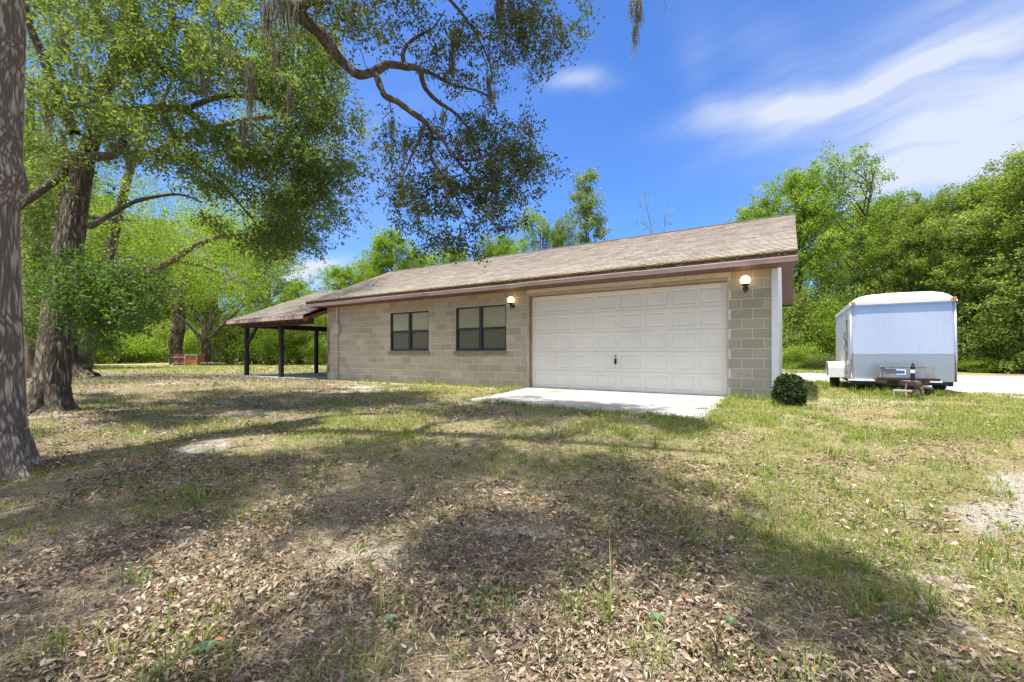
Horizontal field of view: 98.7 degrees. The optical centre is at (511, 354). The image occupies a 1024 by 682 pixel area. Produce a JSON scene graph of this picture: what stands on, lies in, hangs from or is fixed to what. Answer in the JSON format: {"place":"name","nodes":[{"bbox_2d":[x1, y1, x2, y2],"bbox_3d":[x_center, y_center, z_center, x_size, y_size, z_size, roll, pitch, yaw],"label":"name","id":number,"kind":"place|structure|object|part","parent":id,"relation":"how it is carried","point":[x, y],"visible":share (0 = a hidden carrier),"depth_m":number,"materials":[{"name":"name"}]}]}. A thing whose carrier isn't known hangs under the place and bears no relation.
{"place":"outdoors","nodes":[
{"label":"outdoors","id":0,"kind":"place"},
{"bbox_2d":[0,356,1023,681],"bbox_3d":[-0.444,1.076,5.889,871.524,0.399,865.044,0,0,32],"label":"ground","id":1,"kind":"structure","parent":0,"point":[340,532],"depth_m":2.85,"materials":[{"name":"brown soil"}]},
{"bbox_2d":[20,17,103,379],"bbox_3d":[-17.311,-6.253,15.649,11.886,14.605,4.286,0,0,38],"label":"oak tree","id":2,"kind":"object","parent":1,"relation":"on","point":[29,354],"visible":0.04,"depth_m":15.23,"materials":[{"name":"green plant"}]},
{"bbox_2d":[39,166,98,247],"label":"broadleaf tree","id":3,"kind":"object","parent":1,"relation":"on","point":[90,232],"depth_m":34.05,"materials":[{"name":"green plant"}]},
{"bbox_2d":[22,144,131,357],"bbox_3d":[-27.900,-6.060,27.024,7.474,14.505,6.900,0,0,-31],"label":"broadleaf tree","id":4,"kind":"object","parent":1,"relation":"on","point":[77,325],"depth_m":28.07,"materials":[{"name":"green plant"}]},
{"bbox_2d":[25,66,154,204],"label":"oak tree","id":5,"kind":"object","parent":1,"relation":"on","point":[64,141],"visible":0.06,"depth_m":16.15,"materials":[{"name":"green plant"}]},
{"bbox_2d":[80,333,110,363],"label":"bush","id":6,"kind":"object","parent":1,"relation":"on","point":[100,355],"visible":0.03,"depth_m":41.01,"materials":[{"name":"green plant"}]},
{"bbox_2d":[80,193,155,337],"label":"broadleaf tree","id":7,"kind":"object","parent":1,"relation":"on","point":[120,237],"visible":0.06,"depth_m":52.13,"materials":[{"name":"green plant"}]},
{"bbox_2d":[95,330,145,363],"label":"bush","id":8,"kind":"object","parent":1,"relation":"on","point":[107,360],"visible":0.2,"depth_m":42.10,"materials":[{"name":"green plant"}]},
{"bbox_2d":[99,329,158,362],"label":"bush","id":9,"kind":"object","parent":1,"relation":"on","point":[129,353],"visible":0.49,"depth_m":43.95,"materials":[{"name":"green plant"}]},
{"bbox_2d":[106,323,156,361],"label":"bush","id":10,"kind":"object","parent":1,"relation":"on","point":[137,334],"visible":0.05,"depth_m":54.13,"materials":[{"name":"green plant"}]},
{"bbox_2d":[112,333,168,362],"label":"bush","id":11,"kind":"object","parent":1,"relation":"on","point":[152,354],"visible":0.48,"depth_m":46.09,"materials":[{"name":"green plant"}]},
{"bbox_2d":[122,314,170,359],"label":"bush","id":12,"kind":"object","parent":1,"relation":"on","point":[152,329],"visible":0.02,"depth_m":57.11,"materials":[{"name":"green plant"}]},
{"bbox_2d":[113,215,200,341],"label":"broadleaf tree","id":13,"kind":"object","parent":1,"relation":"on","point":[162,314],"visible":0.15,"depth_m":59.11,"materials":[{"name":"green plant"}]},
{"bbox_2d":[116,195,230,364],"bbox_3d":[-29.581,-6.535,38.027,14.421,16.242,7.951,0,0,32],"label":"oak tree","id":14,"kind":"object","parent":1,"relation":"on","point":[176,336],"visible":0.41,"depth_m":38.03,"materials":[{"name":"green plant"}]},
{"bbox_2d":[132,319,215,362],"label":"bush","id":15,"kind":"object","parent":1,"relation":"on","point":[159,332],"visible":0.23,"depth_m":48.77,"materials":[{"name":"green plant"}]},
{"bbox_2d":[173,354,183,364],"bbox_3d":[-27.534,0.445,36.984,1.300,1.010,0.930,0,0,-6],"label":"crate","id":16,"kind":"object","parent":1,"relation":"on","point":[178,359],"visible":0.34,"depth_m":36.53,"materials":[{"name":"red wood"}]},
{"bbox_2d":[146,255,222,329],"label":"broadleaf tree","id":17,"kind":"object","parent":1,"relation":"on","point":[187,310],"visible":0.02,"depth_m":62.38,"materials":[{"name":"green plant"}]},
{"bbox_2d":[159,325,220,356],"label":"bush","id":18,"kind":"object","parent":1,"relation":"on","point":[189,336],"visible":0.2,"depth_m":45.21,"materials":[{"name":"green plant"}]},
{"bbox_2d":[184,354,203,364],"bbox_3d":[-26.170,0.465,36.280,1.120,0.970,0.880,0,0,6],"label":"box","id":19,"kind":"object","parent":1,"relation":"on","point":[192,359],"visible":0.73,"depth_m":35.91,"materials":[{"name":"orange wood"}]},
{"bbox_2d":[20,0,383,415],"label":"oak tree","id":20,"kind":"object","parent":1,"relation":"on","point":[59,287],"visible":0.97,"depth_m":6.85,"materials":[{"name":"green plant"}]},
{"bbox_2d":[51,16,354,377],"bbox_3d":[-12.758,-5.904,17.187,15.784,14.475,8.243,0,0,-1],"label":"oak tree","id":21,"kind":"object","parent":1,"relation":"on","point":[81,367],"visible":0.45,"depth_m":16.40,"materials":[{"name":"green plant"}]},
{"bbox_2d":[191,640,223,659],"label":"weed","id":22,"kind":"object","parent":1,"relation":"on","point":[202,645],"visible":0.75,"depth_m":1.80,"materials":[{"name":"green plant"}]},
{"bbox_2d":[152,208,263,361],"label":"broadleaf tree","id":23,"kind":"object","parent":1,"relation":"on","point":[206,317],"visible":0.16,"depth_m":52.70,"materials":[{"name":"green plant"}]},
{"bbox_2d":[200,362,226,365],"bbox_3d":[-23.791,0.755,35.030,1.824,0.277,0.320,0,0,-11],"label":"log","id":24,"kind":"object","parent":1,"relation":"on","point":[210,363],"visible":0.85,"depth_m":34.91,"materials":[{"name":"brown wood"}]},
{"bbox_2d":[198,343,233,362],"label":"bush","id":25,"kind":"object","parent":1,"relation":"on","point":[216,356],"visible":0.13,"depth_m":43.98,"materials":[{"name":"green plant"}]},
{"bbox_2d":[179,309,260,364],"bbox_3d":[-26.135,-1.333,40.062,6.537,5.409,6.143,0,0,-8],"label":"bush","id":26,"kind":"object","parent":1,"relation":"on","point":[216,345],"visible":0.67,"depth_m":38.98,"materials":[{"name":"green plant"}]},
{"bbox_2d":[141,191,313,361],"bbox_3d":[-24.127,-6.855,37.100,17.197,15.810,8.702,0,0,1],"label":"oak tree","id":27,"kind":"object","parent":1,"relation":"on","point":[205,344],"visible":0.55,"depth_m":36.94,"materials":[{"name":"green plant"}]},
{"bbox_2d":[218,244,266,357],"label":"broadleaf tree","id":28,"kind":"object","parent":1,"relation":"on","point":[224,306],"visible":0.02,"depth_m":55.11,"materials":[{"name":"green plant"}]},
{"bbox_2d":[211,306,277,363],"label":"bush","id":29,"kind":"object","parent":1,"relation":"on","point":[252,359],"visible":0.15,"depth_m":40.89,"materials":[{"name":"green plant"}]},
{"bbox_2d":[223,328,307,364],"bbox_3d":[-20.814,-1.159,37.916,5.984,4.891,5.494,0,0,-8],"label":"bush","id":30,"kind":"object","parent":1,"relation":"on","point":[269,340],"visible":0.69,"depth_m":37.07,"materials":[{"name":"green plant"}]},
{"bbox_2d":[226,222,314,362],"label":"broadleaf tree","id":31,"kind":"object","parent":1,"relation":"on","point":[270,296],"visible":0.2,"depth_m":44.70,"materials":[{"name":"green plant"}]},
{"bbox_2d":[236,372,325,379],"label":"carport slab","id":32,"kind":"structure","parent":1,"relation":"on","point":[310,376],"depth_m":18.06,"materials":[{"name":"concrete"}]},
{"bbox_2d":[226,290,336,376],"bbox_3d":[-7.538,-1.150,21.275,6.490,4.141,9.660,0,0,32],"label":"carport","id":33,"kind":"object","parent":32,"relation":"on","point":[295,314],"visible":0.25,"depth_m":17.83,"materials":[{"name":"brown wood"}]},
{"bbox_2d":[255,322,326,364],"bbox_3d":[-19.000,-1.333,39.875,6.922,5.409,6.505,0,0,0],"label":"bush","id":34,"kind":"object","parent":1,"relation":"on","point":[297,334],"visible":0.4,"depth_m":38.72,"materials":[{"name":"green plant"}]},
{"bbox_2d":[271,280,324,357],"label":"broadleaf tree","id":35,"kind":"object","parent":1,"relation":"on","point":[290,293],"visible":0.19,"depth_m":43.21,"materials":[{"name":"green plant"}]},
{"bbox_2d":[294,335,326,364],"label":"bush","id":36,"kind":"object","parent":1,"relation":"on","point":[310,351],"visible":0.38,"depth_m":37.48,"materials":[{"name":"green plant"}]},
{"bbox_2d":[299,261,363,356],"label":"broadleaf tree","id":37,"kind":"object","parent":1,"relation":"on","point":[338,272],"visible":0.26,"depth_m":35.06,"materials":[{"name":"green plant"}]},
{"bbox_2d":[0,0,665,481],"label":"oak tree","id":38,"kind":"object","parent":1,"relation":"on","point":[20,456],"visible":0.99,"depth_m":6.09,"materials":[{"name":"green plant"}]},
{"bbox_2d":[348,258,382,282],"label":"broadleaf tree","id":39,"kind":"object","parent":1,"relation":"on","point":[358,261],"visible":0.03,"depth_m":39.12,"materials":[{"name":"green plant"}]},
{"bbox_2d":[348,224,421,284],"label":"broadleaf tree","id":40,"kind":"object","parent":1,"relation":"on","point":[385,259],"visible":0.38,"depth_m":30.18,"materials":[{"name":"green plant"}]},
{"bbox_2d":[380,614,395,629],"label":"weed","id":41,"kind":"object","parent":1,"relation":"on","point":[389,619],"visible":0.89,"depth_m":1.98,"materials":[{"name":"green plant"}]},
{"bbox_2d":[399,249,441,268],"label":"broadleaf tree","id":42,"kind":"object","parent":1,"relation":"on","point":[417,263],"visible":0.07,"depth_m":37.52,"materials":[{"name":"green plant"}]},
{"bbox_2d":[423,246,484,265],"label":"broadleaf tree","id":43,"kind":"object","parent":1,"relation":"on","point":[447,258],"visible":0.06,"depth_m":33.59,"materials":[{"name":"green plant"}]},
{"bbox_2d":[112,287,829,358],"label":"woods","id":44,"kind":"object","parent":1,"relation":"on","point":[326,337],"depth_m":67.91,"materials":[{"name":"green plant"}]},
{"bbox_2d":[473,233,513,257],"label":"broadleaf tree","id":45,"kind":"object","parent":1,"relation":"on","point":[487,237],"visible":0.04,"depth_m":36.42,"materials":[{"name":"green plant"}]},
{"bbox_2d":[486,233,524,256],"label":"broadleaf tree","id":46,"kind":"object","parent":1,"relation":"on","point":[500,249],"visible":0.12,"depth_m":35.64,"materials":[{"name":"green plant"}]},
{"bbox_2d":[0,397,1023,681],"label":"fallen twigs","id":47,"kind":"object","parent":1,"relation":"on","point":[512,565],"visible":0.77,"depth_m":2.56,"materials":[{"name":"brown wood"}]},
{"bbox_2d":[0,369,1023,681],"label":"dead leaves","id":48,"kind":"object","parent":1,"relation":"on","point":[46,663],"visible":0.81,"depth_m":2.39,"materials":[{"name":"brown plant"}]},
{"bbox_2d":[507,206,557,253],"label":"broadleaf tree","id":49,"kind":"object","parent":1,"relation":"on","point":[536,218],"visible":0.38,"depth_m":31.37,"materials":[{"name":"green plant"}]},
{"bbox_2d":[305,214,797,400],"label":"block building","id":50,"kind":"structure","parent":1,"relation":"on","point":[676,312],"depth_m":11.13,"materials":[{"name":"concrete"}]},
{"bbox_2d":[383,303,433,353],"bbox_3d":[-3.325,-0.780,14.111,2.250,1.570,0.145,0,0,32],"label":"window","id":51,"kind":"structure","parent":50,"relation":"in","point":[406,344],"depth_m":14.09,"materials":[{"name":"grey glass"}]},
{"bbox_2d":[447,296,512,354],"bbox_3d":[-0.939,-0.785,12.612,2.315,1.600,0.145,0,0,32],"label":"window","id":52,"kind":"structure","parent":50,"relation":"in","point":[480,331],"depth_m":12.59,"materials":[{"name":"grey glass"}]},
{"bbox_2d":[507,296,514,308],"bbox_3d":[-0.021,-1.385,11.861,0.189,0.350,0.230,0,0,32],"label":"wall lamp","id":53,"kind":"object","parent":50,"relation":"attached to","point":[510,299],"visible":1,"depth_m":11.79,"materials":[{"name":"white glass"}]},
{"bbox_2d":[527,277,727,395],"bbox_3d":[2.491,-0.342,10.504,4.853,2.525,0.162,0,0,32],"label":"garage door","id":54,"kind":"structure","parent":50,"relation":"in","point":[668,337],"depth_m":10.30,"materials":[{"name":"paint"}]},
{"bbox_2d":[740,275,750,292],"bbox_3d":[4.716,-1.415,8.883,0.189,0.350,0.230,0,0,32],"label":"wall lamp","id":55,"kind":"object","parent":50,"relation":"attached to","point":[745,281],"visible":1,"depth_m":8.82,"materials":[{"name":"white glass"}]},
{"bbox_2d":[541,212,581,249],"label":"broadleaf tree","id":56,"kind":"object","parent":1,"relation":"on","point":[557,237],"visible":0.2,"depth_m":30.44,"materials":[{"name":"green plant"}]},
{"bbox_2d":[564,163,617,244],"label":"broadleaf tree","id":57,"kind":"object","parent":1,"relation":"on","point":[586,207],"visible":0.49,"depth_m":27.55,"materials":[{"name":"green plant"}]},
{"bbox_2d":[468,387,724,420],"bbox_3d":[1.567,0.943,8.888,4.933,0.121,3.763,0,0,32],"label":"concrete apron","id":58,"kind":"object","parent":1,"relation":"on","point":[684,404],"visible":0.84,"depth_m":8.52,"materials":[{"name":"white concrete"}]},
{"bbox_2d":[636,193,655,233],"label":"sapling","id":59,"kind":"object","parent":1,"relation":"on","point":[648,216],"visible":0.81,"depth_m":23.99,"materials":[{"name":"grey plant"}]},
{"bbox_2d":[649,611,662,626],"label":"weed","id":60,"kind":"object","parent":1,"relation":"on","point":[658,617],"visible":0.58,"depth_m":2.00,"materials":[{"name":"green plant"}]},
{"bbox_2d":[659,204,673,231],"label":"sapling","id":61,"kind":"object","parent":1,"relation":"on","point":[664,220],"visible":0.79,"depth_m":23.99,"materials":[{"name":"grey plant"}]},
{"bbox_2d":[723,615,735,624],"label":"weed","id":62,"kind":"object","parent":1,"relation":"on","point":[730,619],"visible":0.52,"depth_m":1.98,"materials":[{"name":"green plant"}]},
{"bbox_2d":[726,195,814,352],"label":"broadleaf tree","id":63,"kind":"object","parent":1,"relation":"on","point":[760,212],"visible":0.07,"depth_m":32.13,"materials":[{"name":"green plant"}]},
{"bbox_2d":[769,372,808,407],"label":"mound shrub","id":64,"kind":"object","parent":1,"relation":"on","point":[788,388],"visible":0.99,"depth_m":7.41,"materials":[{"name":"green plant"}]},
{"bbox_2d":[746,156,869,365],"bbox_3d":[20.718,-6.358,32.266,8.005,15.062,7.852,0,0,22],"label":"broadleaf tree","id":65,"kind":"object","parent":1,"relation":"on","point":[797,185],"visible":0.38,"depth_m":30.73,"materials":[{"name":"green plant"}]},
{"bbox_2d":[782,277,834,367],"bbox_3d":[18.342,-1.784,28.953,4.999,6.490,4.698,0,0,-25],"label":"bush","id":66,"kind":"object","parent":1,"relation":"on","point":[794,310],"visible":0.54,"depth_m":28.42,"materials":[{"name":"green plant"}]},
{"bbox_2d":[782,341,835,368],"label":"bush","id":67,"kind":"object","parent":1,"relation":"on","point":[801,352],"visible":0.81,"depth_m":26.30,"materials":[{"name":"green plant"}]},
{"bbox_2d":[801,352,834,369],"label":"bush","id":68,"kind":"object","parent":1,"relation":"on","point":[813,363],"visible":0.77,"depth_m":25.31,"materials":[{"name":"green plant"}]},
{"bbox_2d":[794,280,852,362],"bbox_3d":[20.404,-1.679,28.079,4.576,6.114,4.201,0,0,-33],"label":"bush","id":69,"kind":"object","parent":1,"relation":"on","point":[829,328],"visible":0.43,"depth_m":27.64,"materials":[{"name":"green plant"}]},
{"bbox_2d":[794,210,864,344],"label":"broadleaf tree","id":70,"kind":"object","parent":1,"relation":"on","point":[815,283],"visible":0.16,"depth_m":39.84,"materials":[{"name":"green plant"}]},
{"bbox_2d":[795,140,900,326],"bbox_3d":[22.026,-6.412,29.127,6.715,15.203,5.898,0,0,-4],"label":"broadleaf tree","id":71,"kind":"object","parent":1,"relation":"on","point":[860,231],"visible":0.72,"depth_m":28.28,"materials":[{"name":"green plant"}]},
{"bbox_2d":[819,274,897,358],"bbox_3d":[23.427,-1.934,28.696,5.768,6.851,5.420,0,0,40],"label":"bush","id":72,"kind":"object","parent":1,"relation":"on","point":[856,293],"visible":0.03,"depth_m":28.60,"materials":[{"name":"green plant"}]},
{"bbox_2d":[818,187,927,351],"bbox_3d":[27.383,-5.542,32.664,8.005,13.374,7.852,0,0,42],"label":"broadleaf tree","id":73,"kind":"object","parent":1,"relation":"on","point":[874,206],"visible":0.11,"depth_m":32.70,"materials":[{"name":"green plant"}]},
{"bbox_2d":[822,198,925,329],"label":"broadleaf tree","id":74,"kind":"object","parent":1,"relation":"on","point":[861,267],"visible":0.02,"depth_m":38.29,"materials":[{"name":"green plant"}]},
{"bbox_2d":[826,292,957,394],"bbox_3d":[9.354,-0.265,10.845,2.465,2.330,5.479,0,0,32],"label":"enclosed trailer","id":75,"kind":"object","parent":1,"relation":"on","point":[905,339],"visible":1,"depth_m":9.96,"materials":[{"name":"metal"}]},
{"bbox_3d":[8.373,-0.275,11.066,0.101,1.590,0.890,0,0,32],"label":"side door","id":76,"kind":"part","parent":75,"relation":"part of","materials":[{"name":"metal"}]},
{"bbox_2d":[784,373,1023,397],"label":"gravel drive","id":77,"kind":"structure","parent":1,"relation":"on","point":[996,384],"depth_m":13.47,"materials":[{"name":"white gravel"}]},
{"bbox_2d":[882,273,929,293],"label":"bush","id":78,"kind":"object","parent":1,"relation":"on","point":[906,290],"visible":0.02,"depth_m":26.39,"materials":[{"name":"green plant"}]},
{"bbox_2d":[893,389,920,399],"bbox_3d":[7.948,0.815,8.847,0.190,0.190,0.400,0,0,-44],"label":"concrete block","id":79,"kind":"object","parent":1,"relation":"on","point":[906,392],"depth_m":8.78,"materials":[{"name":"grey concrete"}]},
{"bbox_2d":[848,188,976,295],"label":"broadleaf tree","id":80,"kind":"object","parent":1,"relation":"on","point":[887,238],"visible":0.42,"depth_m":26.89,"materials":[{"name":"green plant"}]},
{"bbox_2d":[891,201,975,296],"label":"broadleaf tree","id":81,"kind":"object","parent":1,"relation":"on","point":[920,246],"visible":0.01,"depth_m":29.52,"materials":[{"name":"green plant"}]},
{"bbox_2d":[874,177,1022,367],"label":"broadleaf tree","id":82,"kind":"object","parent":1,"relation":"on","point":[940,197],"visible":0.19,"depth_m":24.76,"materials":[{"name":"green plant"}]},
{"bbox_2d":[918,282,995,320],"bbox_3d":[25.582,-1.484,26.003,5.383,5.769,5.059,0,0,-17],"label":"bush","id":83,"kind":"object","parent":1,"relation":"on","point":[961,300],"visible":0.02,"depth_m":24.75,"materials":[{"name":"green plant"}]},
{"bbox_2d":[911,149,1023,371],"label":"broadleaf tree","id":84,"kind":"object","parent":1,"relation":"on","point":[970,216],"visible":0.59,"depth_m":22.39,"materials":[{"name":"green plant"}]},
{"bbox_2d":[920,175,1023,350],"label":"broadleaf tree","id":85,"kind":"object","parent":1,"relation":"on","point":[985,237],"depth_m":27.92,"materials":[{"name":"green plant"}]},
{"bbox_2d":[957,304,992,371],"bbox_3d":[25.058,-0.732,24.246,4.336,3.966,4.614,0,0,16],"label":"bush","id":86,"kind":"object","parent":1,"relation":"on","point":[963,346],"visible":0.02,"depth_m":23.55,"materials":[{"name":"green plant"}]},
{"bbox_2d":[947,141,1023,373],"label":"broadleaf tree","id":87,"kind":"object","parent":1,"relation":"on","point":[1015,287],"visible":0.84,"depth_m":20.20,"materials":[{"name":"green plant"}]},
{"bbox_2d":[957,354,1021,372],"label":"bush","id":88,"kind":"object","parent":1,"relation":"on","point":[983,361],"visible":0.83,"depth_m":21.29,"materials":[{"name":"green plant"}]},
{"bbox_2d":[957,300,1023,372],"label":"bush","id":89,"kind":"object","parent":1,"relation":"on","point":[976,347],"visible":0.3,"depth_m":21.89,"materials":[{"name":"green plant"}]},
{"bbox_2d":[959,300,1023,373],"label":"bush","id":90,"kind":"object","parent":1,"relation":"on","point":[997,331],"visible":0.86,"depth_m":20.52,"materials":[{"name":"green plant"}]},
{"bbox_2d":[24,0,1023,354],"label":"sky","id":91,"kind":"structure","parent":0,"point":[717,99],"materials":[{"name":"blue"}]}
]}

